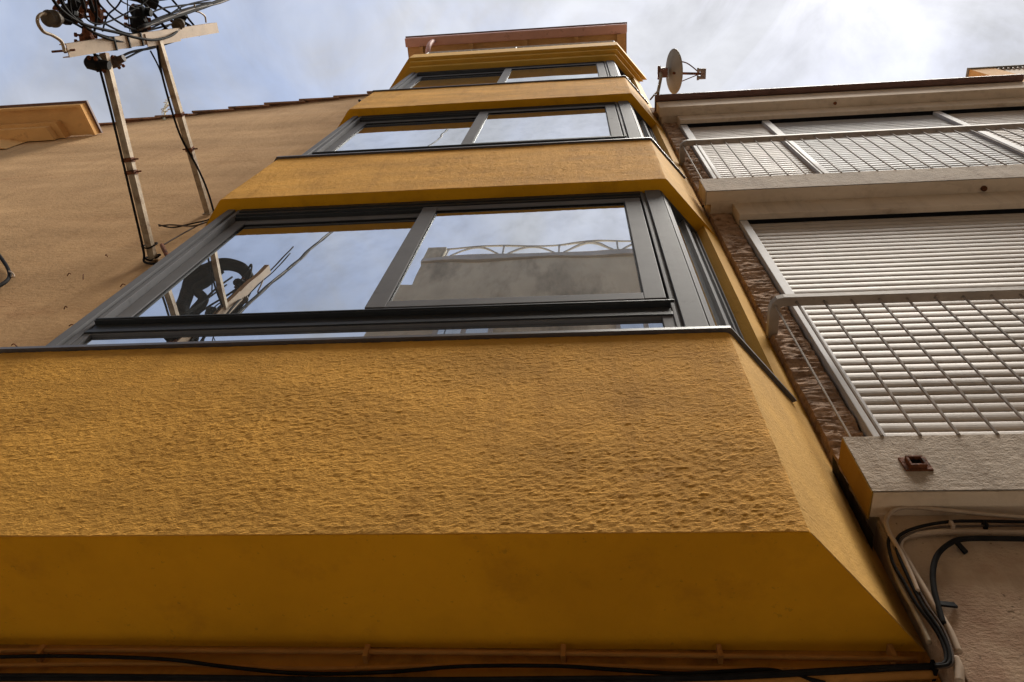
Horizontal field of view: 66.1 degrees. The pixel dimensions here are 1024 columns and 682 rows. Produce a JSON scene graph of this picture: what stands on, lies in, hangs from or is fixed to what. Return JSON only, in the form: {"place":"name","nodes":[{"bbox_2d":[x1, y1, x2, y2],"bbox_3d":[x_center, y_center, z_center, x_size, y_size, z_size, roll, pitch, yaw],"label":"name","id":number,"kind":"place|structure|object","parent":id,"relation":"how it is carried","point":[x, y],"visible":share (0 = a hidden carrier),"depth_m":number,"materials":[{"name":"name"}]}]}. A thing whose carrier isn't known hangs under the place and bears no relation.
{"place":"outdoors","nodes":[
{"label":"outdoors","id":0,"kind":"place"},
{"bbox_2d":[0,0,1023,122],"label":"sky","id":1,"kind":"structure","parent":0,"point":[262,51],"materials":[{"name":"grey"}]},
{"bbox_2d":[965,64,1023,81],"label":"building","id":2,"kind":"structure","parent":0,"point":[994,70],"depth_m":8.60,"materials":[{"name":"orange paint"}]},
{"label":"road","id":3,"kind":"structure","parent":0,"visible":0},
{"bbox_2d":[0,91,371,346],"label":"beige building","id":4,"kind":"structure","parent":3,"relation":"on","point":[71,253],"depth_m":6.26,"materials":[{"name":"paint"}]},
{"bbox_2d":[0,254,11,286],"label":"cable","id":5,"kind":"object","parent":4,"relation":"attached to","point":[9,275],"visible":0.96,"depth_m":4.58,"materials":[{"name":"black rubber"}]},
{"bbox_2d":[0,100,102,148],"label":"roof eave","id":6,"kind":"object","parent":4,"relation":"attached to","point":[21,123],"depth_m":8.69,"materials":[{"name":"orange paint"}]},
{"bbox_2d":[51,23,218,260],"bbox_3d":[-2.197,-1.378,5.132,0.181,1.718,1.235,-4,-64,7],"label":"line bracket","id":7,"kind":"object","parent":4,"relation":"attached to","point":[81,48],"visible":0.9,"depth_m":4.62,"materials":[{"name":"metal"}]},
{"bbox_2d":[35,9,65,51],"bbox_3d":[-2.310,-1.556,3.956,0.084,0.210,0.205,-2,-64,5],"label":"insulator hook","id":8,"kind":"object","parent":7,"relation":"attached to","point":[52,18],"visible":1,"depth_m":3.92,"materials":[{"name":"metal"}]},
{"bbox_2d":[74,27,97,41],"bbox_3d":[-2.400,-1.708,4.428,0.099,0.096,0.135,13,-63,-2],"label":"cable clamp","id":9,"kind":"object","parent":7,"relation":"attached to","point":[85,34],"visible":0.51,"depth_m":4.40,"materials":[{"name":"metal"}]},
{"bbox_2d":[64,18,82,28],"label":"cable","id":10,"kind":"object","parent":9,"relation":"attached to","point":[74,23],"visible":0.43,"depth_m":4.30,"materials":[{"name":"black rubber"}]},
{"bbox_2d":[67,0,95,55],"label":"cable","id":11,"kind":"object","parent":9,"relation":"attached to","point":[70,9],"visible":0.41,"depth_m":4.22,"materials":[{"name":"black rubber"}]},
{"bbox_2d":[52,0,82,24],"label":"cable clamp","id":12,"kind":"object","parent":11,"relation":"attached to","point":[76,14],"visible":0.54,"depth_m":4.26,"materials":[{"name":"metal"}]},
{"bbox_2d":[92,0,97,34],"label":"cable","id":13,"kind":"object","parent":9,"relation":"attached to","point":[96,11],"visible":0.82,"depth_m":4.47,"materials":[{"name":"black rubber"}]},
{"bbox_2d":[59,0,124,42],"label":"cable","id":14,"kind":"object","parent":7,"relation":"attached to","point":[85,27],"visible":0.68,"depth_m":4.26,"materials":[{"name":"black rubber"}]},
{"bbox_2d":[83,55,111,72],"bbox_3d":[-2.294,-1.531,4.356,0.135,0.098,0.099,9,-63,0],"label":"cable clamp","id":15,"kind":"object","parent":7,"relation":"attached to","point":[97,63],"visible":1,"depth_m":4.33,"materials":[{"name":"metal"}]},
{"bbox_2d":[110,55,125,68],"bbox_3d":[-2.260,-1.596,4.497,0.108,0.077,0.079,-17,-66,12],"label":"cable clamp","id":16,"kind":"object","parent":7,"relation":"attached to","point":[117,61],"visible":0.75,"depth_m":4.47,"materials":[{"name":"metal"}]},
{"bbox_2d":[99,71,156,264],"bbox_3d":[-2.237,-1.002,4.493,0.102,0.317,1.134,-10,-65,9],"label":"cable","id":17,"kind":"object","parent":7,"relation":"attached to","point":[123,164],"visible":0.88,"depth_m":4.53,"materials":[{"name":"black rubber"}]},
{"bbox_2d":[127,0,129,31],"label":"cable","id":18,"kind":"object","parent":7,"relation":"attached to","point":[128,15],"visible":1,"depth_m":4.76,"materials":[{"name":"black rubber"}]},
{"bbox_2d":[89,5,171,33],"bbox_3d":[-2.328,-2.138,4.895,0.022,1.139,0.420,5,-63,2],"label":"cable","id":19,"kind":"object","parent":7,"relation":"attached to","point":[112,27],"visible":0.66,"depth_m":4.75,"materials":[{"name":"black rubber"}]},
{"bbox_2d":[64,0,90,18],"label":"cable clamp","id":20,"kind":"object","parent":19,"relation":"attached to","point":[81,10],"visible":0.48,"depth_m":4.37,"materials":[{"name":"metal"}]},
{"bbox_2d":[126,46,155,58],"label":"cable","id":21,"kind":"object","parent":7,"relation":"hanging from","point":[133,54],"visible":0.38,"depth_m":4.96,"materials":[{"name":"black rubber"}]},
{"bbox_2d":[122,42,173,55],"bbox_3d":[-2.360,-1.835,4.984,0.019,1.020,0.050,7,-63,1],"label":"cable","id":22,"kind":"object","parent":7,"relation":"attached to","point":[129,52],"visible":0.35,"depth_m":4.93,"materials":[{"name":"black rubber"}]},
{"bbox_2d":[130,0,167,28],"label":"cable","id":23,"kind":"object","parent":7,"relation":"attached to","point":[154,15],"visible":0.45,"depth_m":5.18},
{"bbox_2d":[134,0,191,25],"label":"cable","id":24,"kind":"object","parent":23,"relation":"attached to","point":[153,4],"visible":0.54,"depth_m":6.00,"materials":[{"name":"black rubber"}]},
{"bbox_2d":[170,15,187,27],"bbox_3d":[-2.306,-2.219,5.475,0.107,0.088,0.135,42,-68,-15],"label":"cable clamp","id":25,"kind":"object","parent":24,"relation":"attached to","point":[185,17],"visible":0.28,"depth_m":5.44,"materials":[{"name":"metal"}]},
{"bbox_2d":[141,242,157,248],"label":"cable","id":26,"kind":"object","parent":7,"relation":"attached to","point":[155,243],"visible":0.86,"depth_m":4.62,"materials":[{"name":"black rubber"}]},
{"bbox_2d":[96,0,204,30],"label":"cable","id":27,"kind":"object","parent":7,"relation":"attached to","point":[117,21],"visible":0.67,"depth_m":4.85,"materials":[{"name":"black rubber"}]},
{"bbox_2d":[84,0,105,22],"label":"cable clamp","id":28,"kind":"object","parent":27,"relation":"attached to","point":[101,15],"visible":0.59,"depth_m":4.51,"materials":[{"name":"metal"}]},
{"bbox_2d":[102,1,120,31],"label":"cable","id":29,"kind":"object","parent":28,"relation":"attached to","point":[110,12],"visible":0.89,"depth_m":4.57,"materials":[{"name":"black rubber"}]},
{"bbox_2d":[124,5,150,32],"bbox_3d":[-2.361,-2.018,4.957,0.132,0.128,0.180,13,-63,-2],"label":"cable clamp","id":30,"kind":"object","parent":27,"relation":"attached to","point":[141,19],"visible":0.58,"depth_m":4.92,"materials":[{"name":"metal"}]},
{"bbox_2d":[129,3,152,17],"bbox_3d":[-2.351,-2.085,4.985,0.135,0.098,0.099,9,-63,0],"label":"cable clamp","id":31,"kind":"object","parent":30,"relation":"attached to","point":[148,12],"visible":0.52,"depth_m":4.96,"materials":[{"name":"metal"}]},
{"bbox_2d":[106,0,211,18],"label":"cable","id":32,"kind":"object","parent":30,"relation":"attached to","point":[112,6],"visible":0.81,"depth_m":5.17,"materials":[{"name":"black rubber"}]},
{"bbox_2d":[136,0,208,32],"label":"cable","id":33,"kind":"object","parent":30,"relation":"attached to","point":[179,8],"visible":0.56,"depth_m":5.47,"materials":[{"name":"black rubber"}]},
{"bbox_2d":[145,254,160,260],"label":"cable","id":34,"kind":"object","parent":7,"relation":"attached to","point":[157,256],"visible":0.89,"depth_m":4.64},
{"bbox_2d":[150,50,160,73],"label":"cable","id":35,"kind":"object","parent":7,"relation":"hanging from","point":[155,60],"visible":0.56,"depth_m":5.10,"materials":[{"name":"black rubber"}]},
{"bbox_2d":[159,0,193,24],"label":"cable","id":36,"kind":"object","parent":7,"relation":"attached to","point":[188,18],"visible":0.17,"depth_m":5.77,"materials":[{"name":"black rubber"}]},
{"bbox_2d":[136,0,219,26],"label":"cable","id":37,"kind":"object","parent":7,"relation":"attached to","point":[141,25],"visible":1,"depth_m":5.10,"materials":[{"name":"black rubber"}]},
{"bbox_2d":[135,0,224,29],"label":"cable","id":38,"kind":"object","parent":7,"relation":"attached to","point":[137,28],"visible":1,"depth_m":5.12,"materials":[{"name":"black rubber"}]},
{"bbox_2d":[137,0,228,31],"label":"cable","id":39,"kind":"object","parent":7,"relation":"attached to","point":[184,11],"visible":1,"depth_m":5.24,"materials":[{"name":"black rubber"}]},
{"bbox_2d":[142,0,223,26],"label":"cable","id":40,"kind":"object","parent":7,"relation":"attached to","point":[161,18],"visible":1,"depth_m":5.08,"materials":[{"name":"black rubber"}]},
{"bbox_2d":[159,221,207,226],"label":"cable","id":41,"kind":"object","parent":7,"relation":"attached to","point":[183,225],"visible":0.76,"depth_m":5.13,"materials":[{"name":"black rubber"}]},
{"bbox_2d":[156,45,213,210],"bbox_3d":[-2.157,-1.324,5.128,0.114,0.243,1.140,-8,-65,8],"label":"cable","id":42,"kind":"object","parent":7,"relation":"attached to","point":[175,122],"visible":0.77,"depth_m":5.18,"materials":[{"name":"black rubber"}]},
{"bbox_2d":[172,4,206,29],"bbox_3d":[-2.188,-2.211,5.361,0.073,0.502,0.146,-2,-64,5],"label":"insulator hook","id":43,"kind":"object","parent":7,"relation":"attached to","point":[178,23],"visible":0.89,"depth_m":5.17,"materials":[{"name":"metal"}]},
{"bbox_2d":[52,0,178,40],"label":"cable","id":44,"kind":"object","parent":43,"relation":"hanging from","point":[56,4],"visible":0.98,"depth_m":4.36,"materials":[{"name":"black rubber"}]},
{"bbox_2d":[160,243,168,255],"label":"cable","id":45,"kind":"object","parent":4,"relation":"attached to","point":[164,249],"visible":0.44,"depth_m":4.68,"materials":[{"name":"plastic"}]},
{"bbox_2d":[162,97,170,119],"bbox_3d":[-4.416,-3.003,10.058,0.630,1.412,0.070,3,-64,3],"label":"dry weed","id":46,"kind":"object","parent":4,"relation":"attached to","point":[165,107],"visible":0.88,"depth_m":9.97,"materials":[{"name":"beige plant"}]},
{"bbox_2d":[158,219,208,227],"bbox_3d":[-2.160,-0.782,5.202,0.332,0.166,0.022,-2,-64,5],"label":"cable","id":47,"kind":"object","parent":4,"relation":"attached to","point":[185,224],"visible":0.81,"depth_m":5.18,"materials":[{"name":"black rubber"}]},
{"bbox_2d":[164,222,202,244],"bbox_3d":[-2.101,-0.689,5.036,0.074,0.454,0.010,-2,-64,5],"label":"cable","id":48,"kind":"object","parent":4,"relation":"attached to","point":[180,235],"visible":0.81,"depth_m":5.00,"materials":[{"name":"black rubber"}]},
{"bbox_2d":[0,22,940,681],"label":"yellow building","id":49,"kind":"structure","parent":3,"relation":"on","point":[452,342],"depth_m":2.17,"materials":[{"name":"paint"}]},
{"bbox_2d":[35,644,47,662],"bbox_3d":[-1.161,0.772,1.942,0.012,0.036,0.026,-2,-64,5],"label":"conduit clip","id":50,"kind":"object","parent":49,"relation":"attached to","point":[40,651],"visible":0.7,"depth_m":1.93,"materials":[{"name":"beige plastic"}]},
{"bbox_2d":[362,644,370,663],"bbox_3d":[-0.345,0.745,1.873,0.012,0.036,0.026,-2,-64,5],"label":"conduit clip","id":51,"kind":"object","parent":49,"relation":"attached to","point":[366,657],"visible":0.89,"depth_m":1.86,"materials":[{"name":"beige plastic"}]},
{"bbox_2d":[0,190,796,402],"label":"window","id":52,"kind":"structure","parent":49,"relation":"in","point":[613,263],"depth_m":3.40,"materials":[{"name":"metal"}]},
{"bbox_2d":[0,661,816,671],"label":"cable","id":53,"kind":"object","parent":49,"relation":"attached to","point":[309,668],"visible":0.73,"depth_m":1.83,"materials":[{"name":"black rubber"}]},
{"bbox_2d":[0,654,825,681],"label":"cable","id":54,"kind":"object","parent":49,"relation":"attached to","point":[462,666],"visible":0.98,"depth_m":1.80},
{"bbox_2d":[0,647,917,662],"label":"cable","id":55,"kind":"object","parent":49,"relation":"attached to","point":[807,657],"visible":0.99,"depth_m":1.84,"materials":[{"name":"black rubber"}]},
{"bbox_2d":[0,663,931,680],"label":"cable","id":56,"kind":"object","parent":49,"relation":"attached to","point":[615,677],"visible":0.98,"depth_m":1.75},
{"bbox_2d":[0,667,931,681],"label":"cable","id":57,"kind":"object","parent":49,"relation":"attached to","point":[270,680],"visible":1,"depth_m":1.75,"materials":[{"name":"black rubber"}]},
{"bbox_2d":[0,670,937,681],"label":"cable","id":58,"kind":"object","parent":49,"relation":"attached to","point":[896,676],"visible":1,"depth_m":1.70,"materials":[{"name":"black rubber"}]},
{"bbox_2d":[930,659,938,680],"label":"cable clip","id":59,"kind":"object","parent":58,"relation":"attached to","point":[934,669],"visible":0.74,"depth_m":1.70,"materials":[{"name":"black plastic"}]},
{"bbox_2d":[274,101,685,178],"bbox_3d":[-0.297,-1.531,6.175,3.045,1.893,0.394,-2,-64,5],"label":"window","id":60,"kind":"structure","parent":49,"relation":"in","point":[602,121],"depth_m":6.26,"materials":[{"name":"metal"}]},
{"bbox_2d":[371,60,648,103],"bbox_3d":[-0.096,-2.799,8.737,3.045,1.880,0.394,-2,-64,5],"label":"window","id":61,"kind":"structure","parent":49,"relation":"in","point":[598,69],"depth_m":8.99,"materials":[{"name":"metal"}]},
{"bbox_2d":[561,644,565,662],"bbox_3d":[0.120,0.730,1.835,0.012,0.036,0.026,-2,-64,5],"label":"conduit clip","id":62,"kind":"object","parent":49,"relation":"attached to","point":[563,653],"visible":0.78,"depth_m":1.82,"materials":[{"name":"beige plastic"}]},
{"bbox_2d":[716,644,723,663],"bbox_3d":[0.476,0.718,1.805,0.012,0.036,0.026,-2,-64,5],"label":"conduit clip","id":63,"kind":"object","parent":49,"relation":"attached to","point":[719,650],"visible":0.98,"depth_m":1.79,"materials":[{"name":"beige plastic"}]},
{"bbox_2d":[886,644,897,663],"bbox_3d":[0.856,0.706,1.773,0.012,0.036,0.026,-2,-64,5],"label":"conduit clip","id":64,"kind":"object","parent":49,"relation":"attached to","point":[890,650],"visible":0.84,"depth_m":1.77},
{"bbox_2d":[650,74,1023,681],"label":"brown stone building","id":65,"kind":"structure","parent":3,"relation":"on","point":[870,236],"depth_m":3.58,"materials":[{"name":"paint"}]},
{"bbox_2d":[650,49,705,99],"bbox_3d":[1.612,-2.532,7.684,0.451,0.734,0.485,28,-65,-9],"label":"satellite dish","id":66,"kind":"object","parent":65,"relation":"attached to","point":[672,72],"visible":0.99,"depth_m":7.69,"materials":[{"name":"paint"}]},
{"bbox_2d":[887,554,931,644],"bbox_3d":[0.909,0.585,1.806,0.025,0.275,0.012,-2,-64,5],"label":"cable","id":67,"kind":"object","parent":65,"relation":"attached to","point":[907,598],"visible":0.94,"depth_m":1.77,"materials":[{"name":"black rubber"},{"name":"plastic"}]},
{"bbox_2d":[898,455,933,470],"bbox_3d":[1.095,0.334,2.135,0.072,0.060,0.026,-2,-64,5],"label":"pipe stub","id":68,"kind":"object","parent":65,"relation":"attached to","point":[914,462],"visible":1,"depth_m":2.13,"materials":[{"name":"metal"}]},
{"bbox_2d":[886,536,947,664],"bbox_3d":[0.912,0.579,1.796,0.053,0.407,0.008,-2,-64,5],"label":"cable","id":69,"kind":"object","parent":65,"relation":"attached to","point":[924,614],"visible":1,"depth_m":1.76,"materials":[{"name":"black rubber"}]},
{"bbox_2d":[940,601,957,607],"bbox_3d":[0.981,0.593,1.771,0.051,0.023,0.007,17,-64,-4],"label":"cable strap","id":70,"kind":"object","parent":65,"relation":"attached to","point":[948,604],"visible":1,"depth_m":1.77,"materials":[{"name":"black plastic"}]},
{"bbox_2d":[883,506,1023,592],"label":"cable","id":71,"kind":"object","parent":65,"relation":"attached to","point":[890,512],"visible":1,"depth_m":2.01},
{"bbox_2d":[894,519,1023,668],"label":"cable","id":72,"kind":"object","parent":65,"relation":"attached to","point":[927,612],"visible":1,"depth_m":1.89,"materials":[{"name":"black rubber"}]},
{"bbox_2d":[953,655,964,681],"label":"pipe","id":73,"kind":"object","parent":65,"relation":"attached to","point":[959,672],"visible":0.97,"depth_m":1.60,"materials":[{"name":"beige plastic"}]},
{"bbox_2d":[898,524,1023,668],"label":"cable","id":74,"kind":"object","parent":65,"relation":"attached to","point":[921,594],"visible":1,"depth_m":1.96,"materials":[{"name":"black rubber"}]},
{"bbox_2d":[899,529,1023,654],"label":"cable","id":75,"kind":"object","parent":65,"relation":"attached to","point":[926,593],"visible":0.87,"depth_m":1.96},
{"bbox_2d":[948,520,954,528],"bbox_3d":[1.111,0.467,1.988,0.008,0.020,0.018,-2,-64,5],"label":"cable clip","id":76,"kind":"object","parent":75,"relation":"attached to","point":[951,523],"visible":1,"depth_m":1.98,"materials":[{"name":"beige plastic"}]},
{"bbox_2d":[981,520,988,528],"bbox_3d":[1.192,0.464,1.982,0.008,0.020,0.018,-2,-64,5],"label":"cable clip","id":77,"kind":"object","parent":75,"relation":"attached to","point":[985,524],"visible":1,"depth_m":1.98,"materials":[{"name":"black plastic"}]},
{"bbox_2d":[955,542,967,554],"bbox_3d":[1.102,0.505,1.933,0.036,0.035,0.012,36,-66,-13],"label":"cable strap","id":78,"kind":"object","parent":65,"relation":"attached to","point":[962,548],"visible":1,"depth_m":1.93,"materials":[{"name":"black plastic"}]},
{"bbox_2d":[930,536,1023,624],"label":"cable","id":79,"kind":"object","parent":65,"relation":"attached to","point":[934,563],"visible":1,"depth_m":1.91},
{"bbox_3d":[-2.127,-9.524,1.662,48.000,14.300,12.100,-2,-64,5],"label":"opposite house","id":80,"kind":"object","parent":3,"relation":"on","visible":0},
{"bbox_2d":[80,0,85,8],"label":"cable","id":81,"kind":"object","parent":80,"relation":"attached to","point":[83,4],"visible":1,"depth_m":4.18,"materials":[{"name":"black rubber"}]},
{"bbox_2d":[88,0,94,10],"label":"cable","id":82,"kind":"object","parent":80,"relation":"attached to","point":[91,5],"visible":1,"depth_m":4.26,"materials":[{"name":"black rubber"}]},
{"bbox_2d":[84,0,147,24],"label":"cable","id":83,"kind":"object","parent":82,"relation":"attached to","point":[145,1],"visible":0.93,"depth_m":4.59,"materials":[{"name":"black rubber"}]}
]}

